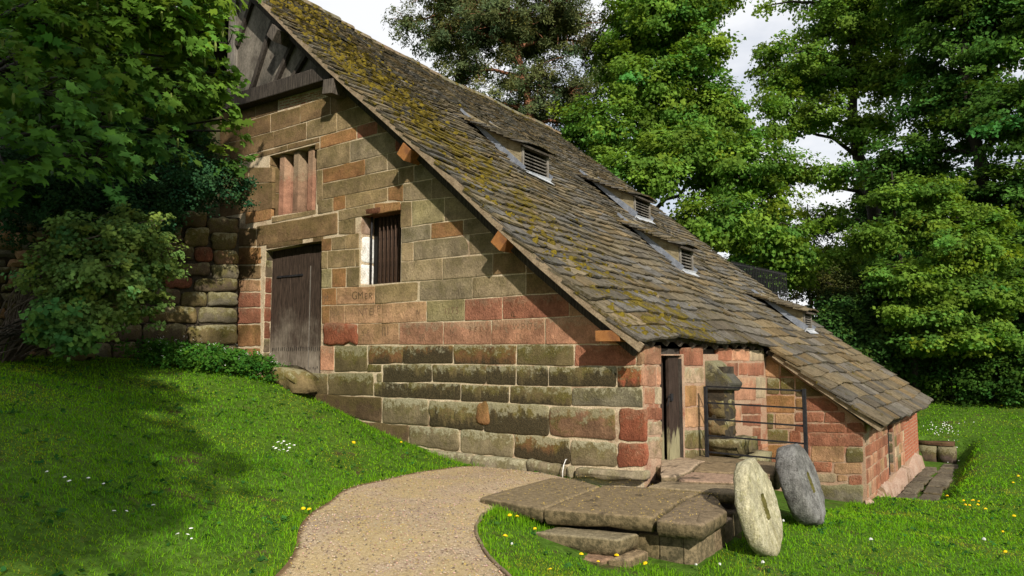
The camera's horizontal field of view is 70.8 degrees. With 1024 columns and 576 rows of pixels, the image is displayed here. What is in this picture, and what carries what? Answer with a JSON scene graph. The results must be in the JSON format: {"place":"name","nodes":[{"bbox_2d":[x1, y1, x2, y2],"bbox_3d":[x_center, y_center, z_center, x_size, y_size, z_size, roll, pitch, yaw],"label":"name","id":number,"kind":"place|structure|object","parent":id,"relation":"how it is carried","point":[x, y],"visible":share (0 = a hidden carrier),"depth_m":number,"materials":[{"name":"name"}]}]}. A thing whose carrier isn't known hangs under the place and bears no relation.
{"place":"outdoors","nodes":[
{"label":"outdoors","id":0,"kind":"place"},
{"bbox_2d":[275,466,582,575],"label":"gravel path","id":1,"kind":"structure","parent":0,"point":[318,555],"depth_m":6.57,"materials":[{"name":"beige gravel"}]},
{"bbox_2d":[474,512,511,575],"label":"path edging","id":2,"kind":"object","parent":1,"relation":"on","point":[501,569],"visible":0.88,"depth_m":6.00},
{"bbox_2d":[298,466,724,575],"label":"fallen petals","id":3,"kind":"object","parent":1,"relation":"on","point":[465,518],"visible":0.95,"depth_m":7.46,"materials":[{"name":"plant"}]},
{"bbox_2d":[0,354,1023,575],"bbox_3d":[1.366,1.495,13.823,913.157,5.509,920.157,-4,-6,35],"label":"lawn","id":4,"kind":"structure","parent":0,"point":[964,450],"depth_m":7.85,"materials":[{"name":"green plant"}]},
{"bbox_2d":[0,337,54,357],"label":"dead twigs","id":5,"kind":"object","parent":4,"relation":"on","point":[15,356],"visible":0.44,"depth_m":11.14,"materials":[{"name":"brown wood"}]},
{"bbox_2d":[0,24,54,97],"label":"tree","id":6,"kind":"object","parent":4,"relation":"on","point":[8,72],"depth_m":15.59,"materials":[{"name":"green plant"}]},
{"bbox_2d":[0,295,108,361],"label":"ground ivy","id":7,"kind":"object","parent":4,"relation":"on","point":[46,330],"visible":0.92,"depth_m":10.16,"materials":[{"name":"green plant"}]},
{"bbox_2d":[0,0,151,85],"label":"tree","id":8,"kind":"object","parent":4,"relation":"on","point":[74,58],"visible":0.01,"depth_m":15.55,"materials":[{"name":"green plant"}]},
{"bbox_2d":[0,85,152,204],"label":"tree","id":9,"kind":"object","parent":4,"relation":"on","point":[54,121],"visible":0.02,"depth_m":13.97,"materials":[{"name":"green plant"}]},
{"bbox_2d":[63,347,94,360],"bbox_3d":[-7.363,1.103,12.229,0.569,0.314,0.451,-4,-6,35],"label":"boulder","id":10,"kind":"object","parent":4,"relation":"on","point":[78,357],"visible":0.33,"depth_m":12.09,"materials":[{"name":"stone"}]},
{"bbox_2d":[0,202,191,362],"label":"pale shrub","id":11,"kind":"object","parent":4,"relation":"on","point":[71,263],"visible":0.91,"depth_m":10.73,"materials":[{"name":"green plant"}]},
{"bbox_2d":[0,0,224,137],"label":"tree","id":12,"kind":"object","parent":4,"relation":"on","point":[173,76],"visible":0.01,"depth_m":16.31,"materials":[{"name":"green plant"}]},
{"bbox_2d":[0,207,239,365],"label":"retaining wall","id":13,"kind":"structure","parent":4,"relation":"on","point":[205,301],"depth_m":13.97,"materials":[{"name":"stone"}]},
{"bbox_2d":[21,67,225,211],"bbox_3d":[-8.272,-2.904,16.183,4.979,4.166,5.922,1,-5,-13],"label":"tree","id":14,"kind":"object","parent":4,"relation":"on","point":[191,119],"visible":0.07,"depth_m":14.77,"materials":[{"name":"green plant"}]},
{"bbox_2d":[0,113,261,252],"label":"dark privet","id":15,"kind":"object","parent":4,"relation":"on","point":[153,194],"visible":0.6,"depth_m":12.07,"materials":[{"name":"green plant"}]},
{"bbox_2d":[0,0,264,211],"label":"broad sycamore","id":16,"kind":"object","parent":4,"relation":"on","point":[160,26],"visible":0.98,"depth_m":10.56,"materials":[{"name":"green plant"}]},
{"bbox_2d":[91,336,290,382],"bbox_3d":[-5.461,1.321,12.780,3.332,0.962,1.232,1,-5,-11],"label":"herb patch","id":17,"kind":"object","parent":4,"relation":"on","point":[182,354],"visible":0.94,"depth_m":12.59,"materials":[{"name":"green plant"}]},
{"bbox_2d":[267,365,319,392],"bbox_3d":[-3.962,1.630,12.998,1.044,0.530,0.561,-4,-6,35],"label":"boulder","id":18,"kind":"object","parent":4,"relation":"on","point":[294,379],"visible":0.84,"depth_m":12.79,"materials":[{"name":"stone"}]},
{"bbox_2d":[380,0,620,146],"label":"scots pine","id":19,"kind":"object","parent":4,"relation":"on","point":[518,34],"visible":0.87,"depth_m":30.47,"materials":[{"name":"green plant"}]},
{"bbox_2d":[0,354,1023,575],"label":"lawn weeds","id":20,"kind":"object","parent":4,"relation":"on","point":[284,517],"visible":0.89,"depth_m":8.12,"materials":[{"name":"green plant"}]},
{"bbox_2d":[149,0,933,503],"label":"stone mill","id":21,"kind":"object","parent":4,"relation":"on","point":[437,262],"visible":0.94,"depth_m":13.01,"materials":[{"name":"stone"}]},
{"bbox_2d":[270,244,321,372],"bbox_3d":[-4.132,0.686,14.054,1.799,3.100,0.114,-4,-6,35],"label":"plank door","id":22,"kind":"structure","parent":21,"relation":"in","point":[295,327],"depth_m":14.09,"materials":[{"name":"brown wood"}]},
{"bbox_2d":[278,148,316,214],"bbox_3d":[-4.191,-2.077,14.364,1.140,1.252,0.290,-4,-6,35],"label":"mullioned window","id":23,"kind":"structure","parent":21,"relation":"in","point":[298,172],"depth_m":14.27,"materials":[{"name":"pink stone"}]},
{"bbox_2d":[361,204,400,284],"bbox_3d":[-2.216,-0.720,12.784,1.110,1.390,0.386,-4,-6,35],"label":"barred window","id":24,"kind":"structure","parent":21,"relation":"in","point":[383,251],"depth_m":12.91,"materials":[{"name":"brown wood"}]},
{"bbox_2d":[659,355,683,459],"bbox_3d":[2.080,1.763,10.463,0.500,1.600,0.860,-4,-6,35],"label":"side door","id":25,"kind":"structure","parent":21,"relation":"in","point":[671,405],"depth_m":10.53,"materials":[{"name":"brown wood"}]},
{"bbox_2d":[536,527,647,567],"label":"stone steps","id":26,"kind":"structure","parent":4,"relation":"on","point":[603,547],"depth_m":7.08,"materials":[{"name":"beige stone"}]},
{"bbox_2d":[480,455,780,564],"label":"stone platform","id":27,"kind":"structure","parent":4,"relation":"on","point":[712,525],"depth_m":7.76,"materials":[{"name":"sandstone"}]},
{"bbox_2d":[703,386,807,458],"bbox_3d":[3.532,2.258,10.506,1.480,1.622,0.050,-4,-6,35],"label":"iron railing","id":28,"kind":"object","parent":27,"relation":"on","point":[804,425],"visible":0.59,"depth_m":10.54,"materials":[{"name":"black metal"}]},
{"bbox_2d":[545,0,838,296],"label":"sycamore tree","id":29,"kind":"object","parent":4,"relation":"on","point":[675,125],"visible":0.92,"depth_m":27.31,"materials":[{"name":"green plant"}]},
{"bbox_2d":[733,458,782,555],"bbox_3d":[2.613,2.325,7.641,0.395,0.987,1.016,-4,-6,35],"label":"millstone","id":30,"kind":"object","parent":4,"relation":"on","point":[757,508],"visible":0.99,"depth_m":7.43,"materials":[{"name":"beige stone"}]},
{"bbox_2d":[731,261,786,299],"bbox_3d":[8.274,1.337,23.998,1.837,4.520,0.035,0,-5,2],"label":"black fence","id":31,"kind":"object","parent":4,"relation":"on","point":[762,270],"visible":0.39,"depth_m":24.13,"materials":[{"name":"metal"}]},
{"bbox_2d":[725,242,826,294],"bbox_3d":[13.999,0.465,38.215,5.843,7.319,6.410,3,-6,-30],"label":"evergreen tree","id":32,"kind":"object","parent":4,"relation":"on","point":[730,256],"visible":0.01,"depth_m":37.37,"materials":[{"name":"green plant"}]},
{"bbox_2d":[775,444,825,525],"bbox_3d":[3.708,2.522,9.243,0.528,1.030,1.014,-4,-6,35],"label":"millstone","id":33,"kind":"object","parent":4,"relation":"on","point":[802,491],"visible":0.98,"depth_m":8.95,"materials":[{"name":"grey stone"}]},
{"bbox_2d":[786,202,866,307],"bbox_3d":[14.521,-0.257,33.603,5.201,8.154,4.067,5,-7,-44],"label":"thin birch","id":34,"kind":"object","parent":4,"relation":"on","point":[829,235],"visible":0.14,"depth_m":34.21,"materials":[{"name":"grey plant"}]},
{"bbox_2d":[784,261,879,319],"bbox_3d":[13.343,1.357,30.065,3.710,4.885,3.503,-4,-6,35],"label":"olive bush","id":35,"kind":"object","parent":4,"relation":"on","point":[839,287],"visible":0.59,"depth_m":29.60,"materials":[{"name":"green plant"}]},
{"bbox_2d":[744,0,946,271],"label":"tall sycamore","id":36,"kind":"object","parent":4,"relation":"on","point":[812,73],"visible":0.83,"depth_m":31.95,"materials":[{"name":"green plant"}]},
{"bbox_2d":[805,268,903,317],"bbox_3d":[15.297,1.464,30.926,4.244,4.862,4.590,0,-5,5],"label":"evergreen tree","id":37,"kind":"object","parent":4,"relation":"on","point":[880,302],"visible":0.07,"depth_m":29.45,"materials":[{"name":"green plant"}]},
{"bbox_2d":[808,288,904,376],"bbox_3d":[11.913,1.875,25.313,3.796,3.863,4.464,-4,-6,35],"label":"laurel bush","id":38,"kind":"object","parent":4,"relation":"on","point":[851,321],"visible":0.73,"depth_m":24.47,"materials":[{"name":"green plant"}]},
{"bbox_2d":[801,241,915,304],"bbox_3d":[19.535,0.118,37.208,9.118,7.949,8.392,-4,-6,35],"label":"evergreen tree","id":39,"kind":"object","parent":4,"relation":"on","point":[858,272],"visible":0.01,"depth_m":36.36,"materials":[{"name":"green plant"}]},
{"bbox_2d":[837,158,897,232],"bbox_3d":[20.682,-1.485,38.335,5.322,11.344,5.837,0,-5,2],"label":"evergreen tree","id":40,"kind":"object","parent":4,"relation":"on","point":[862,212],"visible":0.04,"depth_m":38.78,"materials":[{"name":"green plant"}]},
{"bbox_2d":[876,283,928,343],"bbox_3d":[17.317,1.527,29.970,5.888,4.782,5.296,-2,-5,16],"label":"evergreen tree","id":41,"kind":"object","parent":4,"relation":"on","point":[892,299],"visible":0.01,"depth_m":29.09,"materials":[{"name":"green plant"}]},
{"bbox_2d":[831,170,1023,389],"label":"young maple","id":42,"kind":"object","parent":4,"relation":"on","point":[924,223],"visible":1,"depth_m":22.90,"materials":[{"name":"green plant"}]},
{"bbox_2d":[845,0,1023,385],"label":"dark ash tree","id":43,"kind":"object","parent":4,"relation":"on","point":[970,101],"visible":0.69,"depth_m":27.09,"materials":[{"name":"green plant"}]},
{"bbox_2d":[918,440,956,463],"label":"race wall","id":44,"kind":"structure","parent":4,"relation":"on","point":[943,452],"depth_m":19.69,"materials":[{"name":"stone"}]},
{"bbox_2d":[880,320,1023,407],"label":"hedge","id":45,"kind":"object","parent":4,"relation":"on","point":[984,375],"visible":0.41,"depth_m":23.06,"materials":[{"name":"green plant"}]},
{"bbox_2d":[926,309,1023,358],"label":"evergreen tree","id":46,"kind":"object","parent":4,"relation":"on","point":[1017,325],"visible":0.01,"depth_m":25.91,"materials":[{"name":"green plant"}]},
{"bbox_2d":[176,0,1023,316],"label":"sky","id":47,"kind":"structure","parent":0,"point":[366,16],"materials":[{"name":"white"}]},
{"bbox_2d":[897,463,958,501],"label":"race floor","id":48,"kind":"structure","parent":0,"point":[939,482],"depth_m":16.17,"materials":[{"name":"grey stone"}]}
]}

